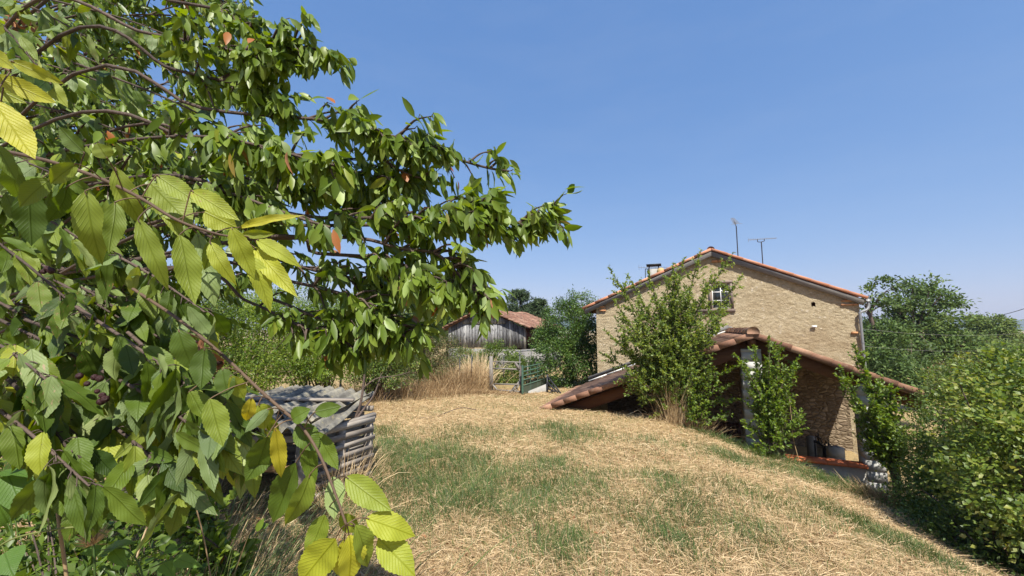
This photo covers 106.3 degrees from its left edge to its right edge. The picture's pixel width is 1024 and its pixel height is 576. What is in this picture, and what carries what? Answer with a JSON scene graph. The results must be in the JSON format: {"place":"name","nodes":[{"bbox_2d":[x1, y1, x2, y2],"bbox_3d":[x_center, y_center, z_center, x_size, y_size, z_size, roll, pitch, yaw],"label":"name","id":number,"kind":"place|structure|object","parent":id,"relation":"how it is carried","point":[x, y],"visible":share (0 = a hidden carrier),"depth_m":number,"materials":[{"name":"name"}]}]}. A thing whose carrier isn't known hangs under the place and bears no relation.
{"place":"outdoors","nodes":[
{"label":"outdoors","id":0,"kind":"place"},
{"bbox_2d":[0,331,1023,575],"bbox_3d":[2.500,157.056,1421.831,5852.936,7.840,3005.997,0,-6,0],"label":"ground","id":1,"kind":"structure","parent":0,"point":[802,451],"depth_m":4.79,"materials":[{"name":"beige plant"}]},
{"bbox_2d":[56,513,68,575],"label":"dry stalk","id":2,"kind":"object","parent":1,"relation":"on","point":[62,549],"visible":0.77,"depth_m":1.03,"materials":[{"name":"plant"}]},
{"bbox_2d":[18,475,125,575],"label":"cherry sucker","id":3,"kind":"object","parent":1,"relation":"on","point":[34,510],"visible":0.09,"depth_m":2.29,"materials":[{"name":"green plant"}]},
{"bbox_2d":[73,524,111,575],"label":"thistle","id":4,"kind":"object","parent":1,"relation":"on","point":[96,538],"visible":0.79,"depth_m":1.12,"materials":[{"name":"brown plant"}]},
{"bbox_2d":[0,456,226,575],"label":"undergrowth shrub","id":5,"kind":"object","parent":1,"relation":"on","point":[86,566],"visible":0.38,"depth_m":2.04,"materials":[{"name":"green plant"}]},
{"bbox_2d":[80,539,202,575],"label":"bindweed","id":6,"kind":"object","parent":1,"relation":"on","point":[117,553],"visible":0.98,"depth_m":1.16,"materials":[{"name":"green plant"}]},
{"bbox_2d":[135,526,147,560],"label":"dry stalk","id":7,"kind":"object","parent":1,"relation":"on","point":[143,536],"visible":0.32,"depth_m":1.41,"materials":[{"name":"plant"}]},
{"bbox_2d":[143,477,268,575],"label":"cherry sucker","id":8,"kind":"object","parent":1,"relation":"on","point":[221,543],"visible":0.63,"depth_m":2.36,"materials":[{"name":"green plant"}]},
{"bbox_2d":[0,469,416,572],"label":"grass clump","id":9,"kind":"object","parent":1,"relation":"on","point":[255,511],"visible":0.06,"depth_m":3.34,"materials":[{"name":"plant"}]},
{"bbox_2d":[163,264,260,378],"bbox_3d":[-7.511,1.096,8.121,4.447,3.502,2.826,0,-6,0],"label":"hedge bush","id":10,"kind":"object","parent":1,"relation":"on","point":[219,309],"visible":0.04,"depth_m":8.28,"materials":[{"name":"green plant"}]},
{"bbox_2d":[122,385,375,502],"bbox_3d":[-2.891,1.779,4.471,2.417,1.039,1.859,0,-6,0],"label":"pallet hutch","id":11,"kind":"object","parent":1,"relation":"on","point":[339,431],"visible":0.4,"depth_m":4.48,"materials":[{"name":"grey wood"}]},
{"bbox_2d":[245,397,353,401],"bbox_3d":[-2.675,1.328,4.585,1.482,0.100,0.090,1,-6,-12],"label":"plank","id":12,"kind":"object","parent":11,"relation":"on","point":[309,399],"visible":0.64,"depth_m":4.60,"materials":[{"name":"grey wood"}]},
{"bbox_2d":[354,372,409,417],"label":"dead branch","id":13,"kind":"object","parent":11,"relation":"on","point":[357,414],"visible":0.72,"depth_m":4.73,"materials":[{"name":"grey wood"}]},
{"bbox_2d":[200,283,319,392],"bbox_3d":[-6.573,1.294,9.159,4.123,3.442,3.055,-4,-8,36],"label":"hedge bush","id":14,"kind":"object","parent":1,"relation":"on","point":[255,331],"visible":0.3,"depth_m":8.58,"materials":[{"name":"green plant"}]},
{"bbox_2d":[2,481,534,575],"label":"grass clump","id":15,"kind":"object","parent":1,"relation":"on","point":[273,555],"visible":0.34,"depth_m":2.57,"materials":[{"name":"green plant"}]},
{"bbox_2d":[133,474,418,531],"bbox_3d":[-2.758,2.017,3.678,3.543,0.370,1.193,0,-6,0],"label":"grass clump","id":16,"kind":"object","parent":1,"relation":"on","point":[258,495],"visible":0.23,"depth_m":3.75,"materials":[{"name":"green plant"}]},
{"bbox_2d":[0,0,582,575],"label":"cherry tree","id":17,"kind":"object","parent":1,"relation":"on","point":[104,196],"visible":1,"depth_m":1.07,"materials":[{"name":"green plant"}]},
{"bbox_2d":[0,468,119,574],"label":"bindweed","id":18,"kind":"object","parent":17,"relation":"attached to","point":[13,483],"visible":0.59,"depth_m":0.94,"materials":[{"name":"green plant"}]},
{"bbox_2d":[244,277,371,387],"bbox_3d":[-5.527,1.404,9.986,3.905,3.485,3.161,0,-6,0],"label":"hedge bush","id":19,"kind":"object","parent":1,"relation":"on","point":[325,379],"visible":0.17,"depth_m":9.46,"materials":[{"name":"green plant"}]},
{"bbox_2d":[265,442,408,516],"bbox_3d":[-1.821,1.999,4.170,1.713,0.526,2.316,3,-7,-28],"label":"dry grass clump","id":20,"kind":"object","parent":1,"relation":"on","point":[352,467],"visible":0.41,"depth_m":4.30,"materials":[{"name":"plant"}]},
{"bbox_2d":[319,291,426,399],"bbox_3d":[-4.132,1.628,11.621,3.606,3.423,2.849,0,-6,0],"label":"hedge bush","id":21,"kind":"object","parent":1,"relation":"on","point":[375,370],"visible":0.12,"depth_m":10.94,"materials":[{"name":"green plant"}]},
{"bbox_2d":[291,374,490,401],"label":"dry grass clump","id":22,"kind":"object","parent":1,"relation":"on","point":[404,391],"visible":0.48,"depth_m":11.45,"materials":[{"name":"plant"}]},
{"bbox_2d":[347,389,455,418],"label":"dry grass clump","id":23,"kind":"object","parent":1,"relation":"on","point":[377,408],"visible":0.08,"depth_m":9.66,"materials":[{"name":"plant"}]},
{"bbox_2d":[388,312,474,388],"bbox_3d":[-3.391,2.406,14.926,3.814,3.180,3.251,2,-6,-17],"label":"thicket bush","id":24,"kind":"object","parent":1,"relation":"on","point":[434,360],"visible":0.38,"depth_m":14.77,"materials":[{"name":"green plant"}]},
{"bbox_2d":[400,375,475,393],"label":"dry grass clump","id":25,"kind":"object","parent":1,"relation":"on","point":[433,383],"visible":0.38,"depth_m":13.36,"materials":[{"name":"plant"}]},
{"bbox_2d":[404,305,471,365],"bbox_3d":[-5.067,2.407,25.943,5.313,6.155,9.504,-4,-7,34],"label":"broadleaf tree","id":26,"kind":"object","parent":1,"relation":"on","point":[450,320],"visible":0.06,"depth_m":25.35,"materials":[{"name":"green plant"}]},
{"bbox_2d":[408,359,517,390],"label":"dry grass clump","id":27,"kind":"object","parent":1,"relation":"on","point":[464,380],"visible":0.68,"depth_m":13.85,"materials":[{"name":"plant"}]},
{"bbox_2d":[384,387,547,397],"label":"dry grass clump","id":28,"kind":"object","parent":1,"relation":"on","point":[480,391],"visible":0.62,"depth_m":12.50,"materials":[{"name":"plant"}]},
{"bbox_2d":[444,348,511,387],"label":"dry grass clump","id":29,"kind":"object","parent":1,"relation":"on","point":[475,359],"visible":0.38,"depth_m":14.78,"materials":[{"name":"plant"}]},
{"bbox_2d":[450,338,545,383],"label":"bramble bush","id":30,"kind":"object","parent":1,"relation":"on","point":[490,348],"visible":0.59,"depth_m":16.60,"materials":[{"name":"green plant"}]},
{"bbox_2d":[442,310,560,372],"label":"wooden barn","id":31,"kind":"structure","parent":1,"relation":"on","point":[506,330],"depth_m":21.42,"materials":[{"name":"grey wood"}]},
{"bbox_2d":[16,399,991,575],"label":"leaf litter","id":32,"kind":"object","parent":1,"relation":"on","point":[359,574],"visible":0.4,"depth_m":3.57,"materials":[{"name":"brown plant"}]},
{"bbox_2d":[489,356,520,392],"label":"wooden gate","id":33,"kind":"structure","parent":1,"relation":"on","point":[491,361],"depth_m":13.84,"materials":[{"name":"grey wood"}]},
{"bbox_2d":[0,386,1023,575],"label":"dry straw","id":34,"kind":"object","parent":1,"relation":"on","point":[880,508],"visible":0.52,"depth_m":3.79,"materials":[{"name":"beige plant"}]},
{"bbox_2d":[196,510,210,575],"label":"dry stalk","id":35,"kind":"object","parent":34,"relation":"on","point":[204,542],"visible":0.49,"depth_m":1.88,"materials":[{"name":"plant"}]},
{"bbox_2d":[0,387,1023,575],"bbox_3d":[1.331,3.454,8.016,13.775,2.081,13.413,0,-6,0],"label":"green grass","id":36,"kind":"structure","parent":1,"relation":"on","point":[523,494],"depth_m":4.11,"materials":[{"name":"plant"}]},
{"bbox_2d":[500,288,535,325],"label":"conifer","id":37,"kind":"object","parent":1,"relation":"on","point":[521,295],"visible":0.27,"depth_m":30.61,"materials":[{"name":"green plant"}]},
{"bbox_2d":[527,357,528,383],"bbox_3d":[0.632,3.371,15.329,0.056,1.228,0.070,0,-6,0],"label":"fence post","id":38,"kind":"object","parent":1,"relation":"on","point":[527,372],"visible":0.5,"depth_m":15.29,"materials":[{"name":"grey wood"}]},
{"bbox_2d":[516,349,552,380],"bbox_3d":[0.886,3.204,15.578,1.713,1.496,0.090,-4,-7,32],"label":"pipe frame","id":39,"kind":"object","parent":1,"relation":"on","point":[519,358],"visible":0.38,"depth_m":15.88,"materials":[{"name":"metal"}]},
{"bbox_2d":[515,296,558,335],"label":"conifer","id":40,"kind":"object","parent":1,"relation":"on","point":[536,307],"visible":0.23,"depth_m":28.62,"materials":[{"name":"green plant"}]},
{"bbox_2d":[528,384,546,392],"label":"concrete wall","id":41,"kind":"structure","parent":1,"relation":"on","point":[542,388],"depth_m":13.48,"materials":[{"name":"white concrete"}]},
{"bbox_2d":[521,361,555,394],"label":"metal gate","id":42,"kind":"structure","parent":1,"relation":"on","point":[525,388],"depth_m":13.57,"materials":[{"name":"green metal"}]},
{"bbox_2d":[546,374,560,392],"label":"metal gate","id":43,"kind":"structure","parent":1,"relation":"on","point":[548,383],"depth_m":13.24,"materials":[{"name":"grey metal"}]},
{"bbox_2d":[525,284,598,388],"bbox_3d":[2.156,1.964,15.217,3.634,4.407,3.083,0,-6,0],"label":"laurel tree","id":44,"kind":"object","parent":1,"relation":"on","point":[569,344],"visible":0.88,"depth_m":14.80,"materials":[{"name":"green plant"}]},
{"bbox_2d":[643,369,699,427],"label":"dry grass clump","id":45,"kind":"object","parent":1,"relation":"on","point":[673,410],"visible":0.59,"depth_m":8.30,"materials":[{"name":"plant"}]},
{"bbox_2d":[599,248,744,418],"bbox_3d":[3.731,1.037,8.673,3.484,3.964,1.528,0,-6,0],"label":"plum tree","id":46,"kind":"object","parent":1,"relation":"on","point":[674,348],"visible":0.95,"depth_m":8.46,"materials":[{"name":"green plant"}]},
{"bbox_2d":[645,408,748,440],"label":"dry grass clump","id":47,"kind":"object","parent":1,"relation":"on","point":[705,426],"visible":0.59,"depth_m":8.15,"materials":[{"name":"plant"}]},
{"bbox_2d":[673,362,743,428],"bbox_3d":[4.133,2.321,8.187,1.361,1.534,0.683,-1,-6,8],"label":"plum sucker","id":48,"kind":"object","parent":1,"relation":"on","point":[706,404],"visible":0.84,"depth_m":8.11,"materials":[{"name":"green plant"}]},
{"bbox_2d":[582,246,871,454],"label":"stone house","id":49,"kind":"structure","parent":1,"relation":"on","point":[812,315],"depth_m":11.25,"materials":[{"name":"beige stone"}]},
{"bbox_2d":[638,266,667,277],"bbox_3d":[6.339,-0.500,17.150,1.353,1.095,0.031,0,-6,0],"label":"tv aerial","id":50,"kind":"object","parent":49,"relation":"attached to","point":[641,267],"visible":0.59,"depth_m":17.19,"materials":[{"name":"metal"}]},
{"bbox_2d":[696,280,735,311],"bbox_3d":[6.254,0.267,11.943,1.145,0.964,0.180,-3,-7,23],"label":"window","id":51,"kind":"structure","parent":49,"relation":"in","point":[716,294],"depth_m":11.87,"materials":[{"name":"white paint"}]},
{"bbox_2d":[714,405,740,438],"bbox_3d":[6.379,3.944,11.377,0.676,1.070,0.102,-3,-7,23],"label":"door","id":52,"kind":"structure","parent":49,"relation":"in","point":[737,426],"depth_m":11.34,"materials":[{"name":"brown wood"}]},
{"bbox_2d":[731,218,741,255],"bbox_3d":[7.489,-1.528,12.951,0.320,2.022,1.100,-2,-6,19],"label":"tv aerial","id":53,"kind":"object","parent":49,"relation":"attached to","point":[735,221],"visible":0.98,"depth_m":12.55,"materials":[{"name":"metal"}]},
{"bbox_2d":[748,237,773,263],"bbox_3d":[8.309,-1.005,12.678,0.957,1.362,0.031,0,-6,0],"label":"tv aerial","id":54,"kind":"object","parent":49,"relation":"attached to","point":[761,245],"visible":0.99,"depth_m":12.73,"materials":[{"name":"metal"}]},
{"bbox_2d":[674,423,779,456],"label":"grass clump","id":55,"kind":"object","parent":1,"relation":"on","point":[719,437],"visible":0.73,"depth_m":7.95,"materials":[{"name":"plant"}]},
{"bbox_2d":[539,325,944,494],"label":"open shed","id":56,"kind":"structure","parent":1,"relation":"on","point":[863,468],"depth_m":8.12,"materials":[{"name":"ceramic"}]},
{"bbox_2d":[732,335,809,454],"bbox_3d":[5.138,2.141,7.647,1.607,2.409,0.856,0,-6,0],"label":"plum sapling","id":57,"kind":"object","parent":1,"relation":"on","point":[770,406],"visible":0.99,"depth_m":7.55,"materials":[{"name":"green plant"}]},
{"bbox_2d":[719,439,825,470],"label":"grass clump","id":58,"kind":"object","parent":1,"relation":"on","point":[774,455],"visible":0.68,"depth_m":7.40,"materials":[{"name":"plant"}]},
{"bbox_2d":[789,399,799,463],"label":"dry stalk","id":59,"kind":"object","parent":1,"relation":"on","point":[793,438],"visible":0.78,"depth_m":7.43,"materials":[{"name":"plant"}]},
{"bbox_2d":[814,433,831,457],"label":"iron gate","id":60,"kind":"structure","parent":1,"relation":"on","point":[818,451],"depth_m":9.13,"materials":[{"name":"black metal"}]},
{"bbox_2d":[758,456,903,503],"bbox_3d":[6.219,3.493,6.664,3.498,0.968,1.404,0,-6,0],"label":"grass clump","id":61,"kind":"object","parent":1,"relation":"on","point":[839,480],"visible":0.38,"depth_m":6.83,"materials":[{"name":"plant"}]},
{"bbox_2d":[826,468,909,506],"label":"dry grass clump","id":62,"kind":"object","parent":1,"relation":"on","point":[871,488],"visible":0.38,"depth_m":6.46,"materials":[{"name":"plant"}]},
{"bbox_2d":[833,342,913,501],"bbox_3d":[6.313,2.366,6.704,1.483,2.846,0.767,2,-6,-20],"label":"plum sapling","id":63,"kind":"object","parent":1,"relation":"on","point":[874,415],"visible":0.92,"depth_m":6.66,"materials":[{"name":"green plant"}]},
{"bbox_2d":[825,474,924,513],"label":"dry grass clump","id":64,"kind":"object","parent":1,"relation":"on","point":[872,495],"visible":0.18,"depth_m":6.30,"materials":[{"name":"plant"}]},
{"bbox_2d":[859,274,905,342],"bbox_3d":[19.138,1.099,19.927,2.380,3.629,1.433,0,-6,0],"label":"slender tree","id":65,"kind":"object","parent":1,"relation":"on","point":[871,287],"visible":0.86,"depth_m":19.90,"materials":[{"name":"green plant"}]},
{"bbox_2d":[862,316,953,407],"bbox_3d":[18.150,3.467,18.742,4.988,4.392,5.853,0,-6,0],"label":"broadleaf tree","id":66,"kind":"object","parent":1,"relation":"on","point":[892,368],"visible":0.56,"depth_m":18.09,"materials":[{"name":"green plant"}]},
{"bbox_2d":[862,270,1015,397],"bbox_3d":[23.960,2.756,23.475,9.845,7.817,7.064,0,-6,0],"label":"walnut tree","id":67,"kind":"object","parent":1,"relation":"on","point":[948,337],"visible":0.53,"depth_m":23.10,"materials":[{"name":"green plant"}]},
{"bbox_2d":[872,351,1023,547],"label":"hedge bush","id":68,"kind":"object","parent":1,"relation":"on","point":[913,465],"visible":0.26,"depth_m":6.02,"materials":[{"name":"green plant"}]},
{"bbox_2d":[878,474,1023,575],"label":"hedge bush","id":69,"kind":"object","parent":1,"relation":"on","point":[982,550],"visible":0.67,"depth_m":4.59,"materials":[{"name":"green plant"}]},
{"bbox_2d":[914,353,987,438],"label":"hedge bush","id":70,"kind":"object","parent":1,"relation":"on","point":[950,371],"visible":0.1,"depth_m":8.26,"materials":[{"name":"green plant"}]},
{"bbox_2d":[908,339,1023,570],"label":"hedge bush","id":71,"kind":"object","parent":1,"relation":"on","point":[994,414],"visible":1,"depth_m":4.34,"materials":[{"name":"green plant"}]},
{"bbox_2d":[932,312,1023,363],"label":"broadleaf tree","id":72,"kind":"object","parent":1,"relation":"on","point":[993,328],"visible":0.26,"depth_m":38.44,"materials":[{"name":"green plant"}]},
{"bbox_2d":[0,0,1023,329],"label":"sky","id":73,"kind":"structure","parent":0,"point":[866,138],"materials":[{"name":"blue"}]},
{"bbox_2d":[516,319,1023,330],"bbox_3d":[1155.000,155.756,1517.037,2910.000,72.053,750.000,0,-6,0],"label":"hills","id":74,"kind":"structure","parent":0,"point":[1020,321],"depth_m":1360.96,"materials":[{"name":"green plant"}]},
{"bbox_2d":[806,436,816,456],"bbox_3d":[7.331,3.952,9.384,0.140,0.632,0.140,0,-6,0],"label":"concrete post","id":75,"kind":"object","parent":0,"point":[810,445],"visible":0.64,"depth_m":9.34,"materials":[{"name":"grey concrete"}]},
{"bbox_2d":[964,309,1022,322],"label":"overhead cable","id":76,"kind":"object","parent":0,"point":[996,316],"visible":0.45,"depth_m":20.17,"materials":[{"name":"metal"}]},
{"bbox_3d":[7.210,4.073,8.516,0.260,0.207,0.200,0,-6,0],"label":"concrete block","id":77,"kind":"object","parent":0,"visible":0},
{"bbox_2d":[826,455,845,459],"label":"concrete block","id":78,"kind":"structure","parent":77,"relation":"on","point":[827,456],"depth_m":8.45,"materials":[{"name":"grey concrete"}]},
{"bbox_2d":[826,445,844,457],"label":"concrete block","id":79,"kind":"structure","parent":78,"relation":"on","point":[834,451],"depth_m":8.47,"materials":[{"name":"grey concrete"}]}
]}

